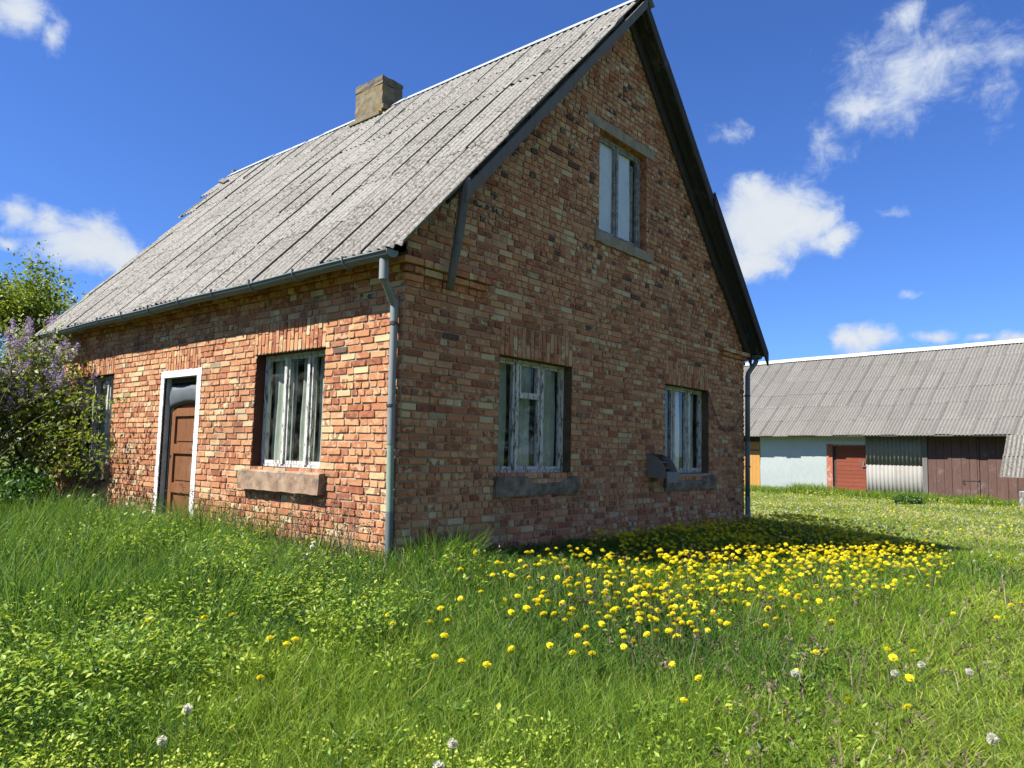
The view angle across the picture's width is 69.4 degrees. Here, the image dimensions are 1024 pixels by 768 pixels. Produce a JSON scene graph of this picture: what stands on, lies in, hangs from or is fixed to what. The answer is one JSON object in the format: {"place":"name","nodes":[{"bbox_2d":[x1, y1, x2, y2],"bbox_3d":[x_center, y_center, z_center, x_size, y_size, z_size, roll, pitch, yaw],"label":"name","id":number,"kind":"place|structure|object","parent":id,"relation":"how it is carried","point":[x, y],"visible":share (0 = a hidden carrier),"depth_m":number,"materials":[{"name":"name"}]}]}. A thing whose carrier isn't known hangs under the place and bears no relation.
{"place":"outdoors","nodes":[
{"label":"outdoors","id":0,"kind":"place"},
{"bbox_2d":[0,479,1023,710],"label":"tall grass","id":1,"kind":"structure","parent":0,"point":[43,515],"depth_m":5.94,"materials":[{"name":"plant"}]},
{"bbox_2d":[0,443,1023,767],"bbox_3d":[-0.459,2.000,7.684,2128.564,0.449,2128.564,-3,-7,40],"label":"ground","id":2,"kind":"structure","parent":0,"point":[978,695],"depth_m":4.60,"materials":[{"name":"plant"}]},
{"bbox_2d":[0,457,62,519],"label":"nettle clump","id":3,"kind":"object","parent":2,"relation":"on","point":[22,482],"visible":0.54,"depth_m":10.45,"materials":[{"name":"green plant"}]},
{"bbox_2d":[2,339,61,486],"bbox_3d":[-11.331,0.379,18.580,2.612,4.933,2.540,0,-5,12],"label":"leafy tree","id":4,"kind":"object","parent":2,"relation":"on","point":[57,381],"visible":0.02,"depth_m":18.35,"materials":[{"name":"green plant"}]},
{"bbox_2d":[0,237,88,370],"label":"leafy tree","id":5,"kind":"object","parent":2,"relation":"on","point":[29,298],"visible":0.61,"depth_m":16.79,"materials":[{"name":"green plant"}]},
{"bbox_2d":[0,312,129,488],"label":"lilac bush","id":6,"kind":"object","parent":2,"relation":"on","point":[35,390],"visible":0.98,"depth_m":11.24,"materials":[{"name":"green plant"}]},
{"bbox_2d":[156,735,167,767],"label":"dandelion","id":7,"kind":"object","parent":2,"relation":"on","point":[159,741],"visible":1,"depth_m":2.77,"materials":[{"name":"plant"}]},
{"bbox_2d":[182,703,192,764],"bbox_3d":[-1.349,1.467,3.053,0.048,0.288,0.052,1,-5,6],"label":"dandelion","id":8,"kind":"object","parent":2,"relation":"on","point":[187,708],"visible":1,"depth_m":3.06,"materials":[{"name":"plant"}]},
{"bbox_2d":[256,675,264,715],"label":"dandelion","id":9,"kind":"object","parent":2,"relation":"on","point":[261,677],"visible":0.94,"depth_m":3.58,"materials":[{"name":"yellow plant"}]},
{"bbox_2d":[266,635,273,659],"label":"dandelion","id":10,"kind":"object","parent":2,"relation":"on","point":[270,637],"visible":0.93,"depth_m":4.16,"materials":[{"name":"yellow plant"}]},
{"bbox_2d":[283,641,290,658],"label":"dandelion","id":11,"kind":"object","parent":2,"relation":"on","point":[287,643],"visible":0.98,"depth_m":4.20,"materials":[{"name":"yellow plant"}]},
{"bbox_2d":[291,636,298,660],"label":"dandelion","id":12,"kind":"object","parent":2,"relation":"on","point":[295,638],"visible":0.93,"depth_m":4.25,"materials":[{"name":"yellow plant"}]},
{"bbox_2d":[390,622,396,648],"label":"dandelion","id":13,"kind":"object","parent":2,"relation":"on","point":[393,623],"visible":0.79,"depth_m":4.53,"materials":[{"name":"yellow plant"}]},
{"bbox_2d":[35,0,768,563],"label":"brick house","id":14,"kind":"structure","parent":2,"relation":"on","point":[507,294],"depth_m":9.44,"materials":[{"name":"brown brick"}]},
{"bbox_2d":[62,376,114,478],"bbox_3d":[-6.693,0.687,11.907,1.650,1.626,0.335,-3,-7,40],"label":"window","id":15,"kind":"structure","parent":14,"relation":"in","point":[105,426],"depth_m":12.05,"materials":[{"name":"white paint"}]},
{"bbox_2d":[152,367,202,521],"bbox_3d":[-4.450,0.987,9.975,1.154,2.364,0.186,-3,-7,40],"label":"door","id":16,"kind":"structure","parent":14,"relation":"in","point":[185,394],"depth_m":10.11,"materials":[{"name":"wood"}]},
{"bbox_2d":[237,350,325,494],"bbox_3d":[-2.490,0.422,8.369,1.590,1.575,0.356,-3,-7,40],"label":"window","id":17,"kind":"structure","parent":14,"relation":"in","point":[298,482],"depth_m":8.50,"materials":[{"name":"white paint"}]},
{"bbox_2d":[492,357,579,497],"bbox_3d":[0.233,0.517,8.741,0.316,1.571,1.555,-3,-7,40],"label":"window","id":18,"kind":"structure","parent":14,"relation":"in","point":[520,371],"depth_m":8.85,"materials":[{"name":"white paint"}]},
{"bbox_2d":[593,135,652,263],"bbox_3d":[1.528,-2.605,10.413,0.212,1.586,1.490,-3,-7,40],"label":"window","id":19,"kind":"structure","parent":14,"relation":"in","point":[614,208],"depth_m":10.44,"materials":[{"name":"grey paint"}]},
{"bbox_2d":[647,454,678,482],"bbox_3d":[2.152,1.197,10.547,0.315,0.399,0.360,-3,-7,40],"label":"metal box","id":20,"kind":"object","parent":14,"relation":"attached to","point":[660,466],"visible":1,"depth_m":10.48,"materials":[{"name":"metal"}]},
{"bbox_2d":[663,385,716,490],"bbox_3d":[2.718,0.857,11.646,0.302,1.596,1.680,-3,-7,40],"label":"window","id":21,"kind":"structure","parent":14,"relation":"in","point":[707,482],"depth_m":11.77,"materials":[{"name":"white paint"}]},
{"bbox_2d":[429,619,433,642],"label":"dandelion","id":22,"kind":"object","parent":2,"relation":"on","point":[430,621],"visible":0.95,"depth_m":4.61,"materials":[{"name":"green plant"}]},
{"bbox_2d":[431,654,438,686],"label":"dandelion","id":23,"kind":"object","parent":2,"relation":"on","point":[434,656],"visible":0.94,"depth_m":4.04,"materials":[{"name":"yellow plant"}]},
{"bbox_2d":[432,760,444,767],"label":"dandelion","id":24,"kind":"object","parent":2,"relation":"on","point":[438,764],"visible":1,"depth_m":2.63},
{"bbox_2d":[440,633,448,668],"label":"dandelion","id":25,"kind":"object","parent":2,"relation":"on","point":[445,635],"visible":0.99,"depth_m":4.30,"materials":[{"name":"yellow plant"}]},
{"bbox_2d":[444,618,450,639],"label":"dandelion","id":26,"kind":"object","parent":2,"relation":"on","point":[447,620],"visible":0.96,"depth_m":4.64,"materials":[{"name":"yellow plant"}]},
{"bbox_2d":[447,738,457,767],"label":"dandelion","id":27,"kind":"object","parent":2,"relation":"on","point":[452,743],"visible":1,"depth_m":2.80,"materials":[{"name":"plant"}]},
{"bbox_2d":[457,596,463,620],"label":"dandelion","id":28,"kind":"object","parent":2,"relation":"on","point":[460,598],"visible":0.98,"depth_m":5.22,"materials":[{"name":"yellow plant"}]},
{"bbox_2d":[458,658,465,686],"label":"dandelion","id":29,"kind":"object","parent":2,"relation":"on","point":[462,660],"visible":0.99,"depth_m":4.00,"materials":[{"name":"yellow plant"}]},
{"bbox_2d":[482,661,491,698],"bbox_3d":[-0.136,1.599,3.973,0.058,0.214,0.054,-3,-7,40],"label":"dandelion","id":30,"kind":"object","parent":2,"relation":"on","point":[487,663],"visible":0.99,"depth_m":3.97,"materials":[{"name":"yellow plant"}]},
{"bbox_2d":[490,573,494,598],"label":"dandelion","id":31,"kind":"object","parent":2,"relation":"on","point":[492,574],"visible":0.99,"depth_m":5.76,"materials":[{"name":"yellow plant"}]},
{"bbox_2d":[502,570,508,595],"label":"dandelion","id":32,"kind":"object","parent":2,"relation":"on","point":[505,571],"visible":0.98,"depth_m":5.90,"materials":[{"name":"yellow plant"}]},
{"bbox_2d":[507,646,513,676],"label":"dandelion","id":33,"kind":"object","parent":2,"relation":"on","point":[509,649],"visible":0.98,"depth_m":4.19,"materials":[{"name":"yellow plant"}]},
{"bbox_2d":[0,498,1022,767],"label":"weeds","id":34,"kind":"object","parent":2,"relation":"on","point":[102,634],"visible":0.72,"depth_m":3.79,"materials":[{"name":"green plant"}]},
{"bbox_2d":[508,609,514,639],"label":"dandelion","id":35,"kind":"object","parent":2,"relation":"on","point":[511,612],"visible":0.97,"depth_m":4.91,"materials":[{"name":"yellow plant"}]},
{"bbox_2d":[508,573,514,589],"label":"dandelion","id":36,"kind":"object","parent":2,"relation":"on","point":[511,575],"visible":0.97,"depth_m":5.88,"materials":[{"name":"yellow plant"}]},
{"bbox_2d":[0,475,1023,767],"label":"withered stalks","id":37,"kind":"object","parent":2,"relation":"on","point":[632,647],"visible":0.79,"depth_m":5.67,"materials":[{"name":"plant"}]},
{"bbox_2d":[515,594,520,610],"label":"dandelion","id":38,"kind":"object","parent":2,"relation":"on","point":[518,595],"visible":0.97,"depth_m":5.35,"materials":[{"name":"yellow plant"}]},
{"bbox_2d":[523,605,531,643],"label":"dandelion","id":39,"kind":"object","parent":2,"relation":"on","point":[526,608],"visible":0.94,"depth_m":4.90,"materials":[{"name":"yellow plant"}]},
{"bbox_2d":[528,586,532,621],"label":"dandelion","id":40,"kind":"object","parent":2,"relation":"on","point":[530,587],"visible":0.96,"depth_m":5.29,"materials":[{"name":"yellow plant"}]},
{"bbox_2d":[532,598,536,621],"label":"dandelion","id":41,"kind":"object","parent":2,"relation":"on","point":[534,599],"visible":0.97,"depth_m":5.15,"materials":[{"name":"yellow plant"}]},
{"bbox_2d":[536,603,540,638],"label":"dandelion","id":42,"kind":"object","parent":2,"relation":"on","point":[538,604],"visible":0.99,"depth_m":4.92,"materials":[{"name":"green plant"}]},
{"bbox_2d":[539,594,544,611],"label":"dandelion","id":43,"kind":"object","parent":2,"relation":"on","point":[541,596],"visible":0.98,"depth_m":5.23,"materials":[{"name":"yellow plant"}]},
{"bbox_2d":[540,611,546,644],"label":"dandelion","id":44,"kind":"object","parent":2,"relation":"on","point":[543,613],"visible":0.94,"depth_m":4.74,"materials":[{"name":"yellow plant"}]},
{"bbox_2d":[545,599,550,626],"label":"dandelion","id":45,"kind":"object","parent":2,"relation":"on","point":[547,601],"visible":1,"depth_m":5.18,"materials":[{"name":"yellow plant"}]},
{"bbox_2d":[547,642,553,665],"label":"dandelion","id":46,"kind":"object","parent":2,"relation":"on","point":[550,645],"visible":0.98,"depth_m":4.42,"materials":[{"name":"yellow plant"}]},
{"bbox_2d":[551,611,556,642],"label":"dandelion","id":47,"kind":"object","parent":2,"relation":"on","point":[553,613],"visible":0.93,"depth_m":4.93,"materials":[{"name":"yellow plant"}]},
{"bbox_2d":[559,600,564,622],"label":"dandelion","id":48,"kind":"object","parent":2,"relation":"on","point":[562,601],"visible":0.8,"depth_m":5.28,"materials":[{"name":"yellow plant"}]},
{"bbox_2d":[567,612,572,633],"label":"dandelion","id":49,"kind":"object","parent":2,"relation":"on","point":[570,614],"visible":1,"depth_m":5.01,"materials":[{"name":"yellow plant"}]},
{"bbox_2d":[569,650,575,680],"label":"dandelion","id":50,"kind":"object","parent":2,"relation":"on","point":[572,652],"visible":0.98,"depth_m":4.21,"materials":[{"name":"yellow plant"}]},
{"bbox_2d":[574,633,580,663],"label":"dandelion","id":51,"kind":"object","parent":2,"relation":"on","point":[577,635],"visible":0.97,"depth_m":4.49,"materials":[{"name":"yellow plant"}]},
{"bbox_2d":[575,582,580,610],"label":"dandelion","id":52,"kind":"object","parent":2,"relation":"on","point":[577,584],"visible":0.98,"depth_m":5.78,"materials":[{"name":"yellow plant"}]},
{"bbox_2d":[583,641,590,668],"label":"dandelion","id":53,"kind":"object","parent":2,"relation":"on","point":[587,643],"visible":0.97,"depth_m":4.41,"materials":[{"name":"yellow plant"}]},
{"bbox_2d":[588,650,597,682],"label":"dandelion","id":54,"kind":"object","parent":2,"relation":"on","point":[592,652],"visible":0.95,"depth_m":4.32,"materials":[{"name":"yellow plant"}]},
{"bbox_2d":[598,621,605,653],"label":"dandelion","id":55,"kind":"object","parent":2,"relation":"on","point":[602,623],"visible":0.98,"depth_m":4.69,"materials":[{"name":"yellow plant"}]},
{"bbox_2d":[604,603,610,634],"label":"dandelion","id":56,"kind":"object","parent":2,"relation":"on","point":[608,605],"visible":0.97,"depth_m":5.03,"materials":[{"name":"yellow plant"}]},
{"bbox_2d":[604,614,611,643],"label":"dandelion","id":57,"kind":"object","parent":2,"relation":"on","point":[607,616],"visible":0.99,"depth_m":4.83,"materials":[{"name":"yellow plant"}]},
{"bbox_2d":[620,629,625,662],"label":"dandelion","id":58,"kind":"object","parent":2,"relation":"on","point":[622,631],"visible":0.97,"depth_m":4.66,"materials":[{"name":"yellow plant"}]},
{"bbox_2d":[621,644,626,669],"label":"dandelion","id":59,"kind":"object","parent":2,"relation":"on","point":[623,646],"visible":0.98,"depth_m":4.48,"materials":[{"name":"yellow plant"}]},
{"bbox_2d":[622,598,627,626],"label":"dandelion","id":60,"kind":"object","parent":2,"relation":"on","point":[625,600],"visible":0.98,"depth_m":5.37,"materials":[{"name":"yellow plant"}]},
{"bbox_2d":[636,616,642,646],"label":"dandelion","id":61,"kind":"object","parent":2,"relation":"on","point":[639,619],"visible":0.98,"depth_m":4.91,"materials":[{"name":"yellow plant"}]},
{"bbox_2d":[643,631,650,655],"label":"dandelion","id":62,"kind":"object","parent":2,"relation":"on","point":[646,634],"visible":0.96,"depth_m":4.76,"materials":[{"name":"yellow plant"}]},
{"bbox_2d":[647,615,653,645],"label":"dandelion","id":63,"kind":"object","parent":2,"relation":"on","point":[650,617],"visible":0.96,"depth_m":4.90,"materials":[{"name":"yellow plant"}]},
{"bbox_2d":[653,616,658,645],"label":"dandelion","id":64,"kind":"object","parent":2,"relation":"on","point":[656,618],"visible":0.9,"depth_m":5.12,"materials":[{"name":"yellow plant"}]},
{"bbox_2d":[654,628,661,658],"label":"dandelion","id":65,"kind":"object","parent":2,"relation":"on","point":[657,631],"visible":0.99,"depth_m":4.76,"materials":[{"name":"yellow plant"}]},
{"bbox_2d":[665,628,672,657],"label":"dandelion","id":66,"kind":"object","parent":2,"relation":"on","point":[668,630],"visible":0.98,"depth_m":4.87,"materials":[{"name":"yellow plant"}]},
{"bbox_2d":[668,661,675,702],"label":"dandelion","id":67,"kind":"object","parent":2,"relation":"on","point":[672,663],"visible":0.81,"depth_m":4.09,"materials":[{"name":"yellow plant"}]},
{"bbox_2d":[672,622,676,656],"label":"dandelion","id":68,"kind":"object","parent":2,"relation":"on","point":[674,624],"visible":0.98,"depth_m":4.81,"materials":[{"name":"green plant"}]},
{"bbox_2d":[673,604,677,633],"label":"dandelion","id":69,"kind":"object","parent":2,"relation":"on","point":[675,606],"visible":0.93,"depth_m":5.32,"materials":[{"name":"yellow plant"}]},
{"bbox_2d":[673,634,680,650],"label":"dandelion","id":70,"kind":"object","parent":2,"relation":"on","point":[677,635],"visible":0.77,"depth_m":4.92,"materials":[{"name":"yellow plant"}]},
{"bbox_2d":[676,617,681,645],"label":"dandelion","id":71,"kind":"object","parent":2,"relation":"on","point":[678,618],"visible":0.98,"depth_m":5.11,"materials":[{"name":"yellow plant"}]},
{"bbox_2d":[678,569,682,591],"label":"dandelion","id":72,"kind":"object","parent":2,"relation":"on","point":[680,570],"visible":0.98,"depth_m":6.47,"materials":[{"name":"yellow plant"}]},
{"bbox_2d":[680,697,687,737],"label":"dandelion","id":73,"kind":"object","parent":2,"relation":"on","point":[684,700],"visible":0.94,"depth_m":3.58,"materials":[{"name":"yellow plant"}]},
{"bbox_2d":[687,620,692,639],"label":"dandelion","id":74,"kind":"object","parent":2,"relation":"on","point":[690,622],"visible":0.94,"depth_m":5.20,"materials":[{"name":"yellow plant"}]},
{"bbox_2d":[690,571,693,599],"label":"dandelion","id":75,"kind":"object","parent":2,"relation":"on","point":[691,572],"visible":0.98,"depth_m":6.45,"materials":[{"name":"yellow plant"}]},
{"bbox_2d":[694,600,698,627],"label":"dandelion","id":76,"kind":"object","parent":2,"relation":"on","point":[696,602],"visible":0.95,"depth_m":5.42,"materials":[{"name":"yellow plant"}]},
{"bbox_2d":[695,675,701,700],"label":"dandelion","id":77,"kind":"object","parent":2,"relation":"on","point":[698,677],"visible":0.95,"depth_m":3.99,"materials":[{"name":"yellow plant"}]},
{"bbox_2d":[702,618,706,642],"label":"dandelion","id":78,"kind":"object","parent":2,"relation":"on","point":[704,619],"visible":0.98,"depth_m":5.08,"materials":[{"name":"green plant"}]},
{"bbox_2d":[710,587,713,616],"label":"dandelion","id":79,"kind":"object","parent":2,"relation":"on","point":[711,588],"visible":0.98,"depth_m":5.88,"materials":[{"name":"yellow plant"}]},
{"bbox_2d":[723,621,729,645],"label":"dandelion","id":80,"kind":"object","parent":2,"relation":"on","point":[725,623],"visible":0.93,"depth_m":5.31,"materials":[{"name":"yellow plant"}]},
{"bbox_2d":[763,623,769,649],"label":"dandelion","id":81,"kind":"object","parent":2,"relation":"on","point":[766,625],"visible":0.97,"depth_m":5.24,"materials":[{"name":"yellow plant"}]},
{"bbox_2d":[529,488,1023,600],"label":"distant dandelions","id":82,"kind":"object","parent":2,"relation":"on","point":[867,546],"visible":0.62,"depth_m":9.19,"materials":[{"name":"yellow plant"}]},
{"bbox_2d":[784,589,787,616],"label":"dandelion","id":83,"kind":"object","parent":2,"relation":"on","point":[785,591],"visible":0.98,"depth_m":6.04,"materials":[{"name":"yellow plant"}]},
{"bbox_2d":[790,669,798,726],"bbox_3d":[1.466,1.633,3.830,0.045,0.309,0.046,-3,-7,40],"label":"dandelion","id":84,"kind":"object","parent":2,"relation":"on","point":[794,673],"visible":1,"depth_m":3.83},
{"bbox_2d":[816,598,822,616],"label":"dandelion","id":85,"kind":"object","parent":2,"relation":"on","point":[818,600],"visible":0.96,"depth_m":6.18,"materials":[{"name":"yellow plant"}]},
{"bbox_2d":[824,649,830,678],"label":"dandelion","id":86,"kind":"object","parent":2,"relation":"on","point":[826,650],"visible":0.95,"depth_m":4.59,"materials":[{"name":"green plant"}]},
{"bbox_2d":[844,696,852,746],"bbox_3d":[1.632,1.642,3.586,0.041,0.249,0.047,2,-5,-3],"label":"dandelion","id":87,"kind":"object","parent":2,"relation":"on","point":[850,700],"visible":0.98,"depth_m":3.59,"materials":[{"name":"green plant"}]},
{"bbox_2d":[743,339,1023,501],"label":"barn","id":88,"kind":"structure","parent":2,"relation":"on","point":[945,419],"depth_m":30.11,"materials":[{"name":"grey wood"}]},
{"bbox_2d":[743,442,759,485],"bbox_3d":[10.954,3.832,33.989,0.066,2.350,0.990,6,-7,-40],"label":"door","id":89,"kind":"structure","parent":88,"relation":"in","point":[754,446],"depth_m":33.82,"materials":[{"name":"orange wood"}]},
{"bbox_2d":[826,444,866,493],"bbox_3d":[13.845,3.623,30.576,0.085,2.270,1.675,6,-7,-40],"label":"door","id":90,"kind":"structure","parent":88,"relation":"in","point":[845,461],"depth_m":30.58,"materials":[{"name":"red paint"}]},
{"bbox_2d":[927,436,980,498],"bbox_3d":[16.406,3.158,27.514,0.100,2.750,1.728,6,-7,-40],"label":"door","id":91,"kind":"structure","parent":88,"relation":"in","point":[953,462],"depth_m":27.49,"materials":[{"name":"red wood"}]},
{"bbox_2d":[883,646,893,679],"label":"dandelion","id":92,"kind":"object","parent":2,"relation":"on","point":[887,649],"visible":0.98,"depth_m":4.67,"materials":[{"name":"yellow plant"}]},
{"bbox_2d":[888,654,897,683],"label":"dandelion","id":93,"kind":"object","parent":2,"relation":"on","point":[893,657],"visible":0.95,"depth_m":4.45,"materials":[{"name":"yellow plant"}]},
{"bbox_2d":[890,669,901,720],"bbox_3d":[2.060,1.672,3.967,0.053,0.279,0.045,-1,-6,20],"label":"dandelion","id":94,"kind":"object","parent":2,"relation":"on","point":[894,673],"visible":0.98,"depth_m":3.97,"materials":[{"name":"plant"}]},
{"bbox_2d":[903,704,911,745],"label":"dandelion","id":95,"kind":"object","parent":2,"relation":"on","point":[906,706],"visible":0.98,"depth_m":3.58,"materials":[{"name":"yellow plant"}]},
{"bbox_2d":[890,493,926,504],"bbox_3d":[14.187,4.115,26.498,1.161,0.493,1.224,0,-6,16],"label":"weed clump","id":96,"kind":"object","parent":2,"relation":"on","point":[903,498],"visible":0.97,"depth_m":26.28,"materials":[{"name":"green plant"}]},
{"bbox_2d":[905,674,914,711],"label":"dandelion","id":97,"kind":"object","parent":2,"relation":"on","point":[910,677],"visible":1,"depth_m":4.11,"materials":[{"name":"yellow plant"}]},
{"bbox_2d":[910,649,917,679],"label":"dandelion","id":98,"kind":"object","parent":2,"relation":"on","point":[913,651],"visible":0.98,"depth_m":4.65,"materials":[{"name":"yellow plant"}]},
{"bbox_2d":[917,661,925,711],"bbox_3d":[2.273,1.682,4.099,0.046,0.291,0.046,-3,-7,40],"label":"dandelion","id":99,"kind":"object","parent":2,"relation":"on","point":[921,664],"visible":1,"depth_m":4.10,"materials":[{"name":"plant"}]},
{"bbox_2d":[950,611,955,638],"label":"dandelion","id":100,"kind":"object","parent":2,"relation":"on","point":[953,613],"visible":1,"depth_m":5.85,"materials":[{"name":"yellow plant"}]},
{"bbox_2d":[965,668,973,724],"bbox_3d":[2.411,1.651,3.893,0.046,0.308,0.046,-3,-7,40],"label":"dandelion","id":101,"kind":"object","parent":2,"relation":"on","point":[969,672],"visible":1,"depth_m":3.89,"materials":[{"name":"plant"}]},
{"bbox_2d":[986,732,999,767],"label":"dandelion","id":102,"kind":"object","parent":2,"relation":"on","point":[992,738],"visible":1,"depth_m":2.95,"materials":[{"name":"plant"}]},
{"bbox_2d":[994,615,1000,636],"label":"dandelion","id":103,"kind":"object","parent":2,"relation":"on","point":[996,617],"visible":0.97,"depth_m":5.87,"materials":[{"name":"yellow plant"}]},
{"bbox_2d":[1018,490,1023,506],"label":"field stone","id":104,"kind":"object","parent":2,"relation":"on","point":[1021,495],"visible":0.67,"depth_m":24.93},
{"bbox_2d":[0,0,1023,442],"label":"sky","id":105,"kind":"structure","parent":0,"point":[863,160],"materials":[{"name":"blue"}]}
]}

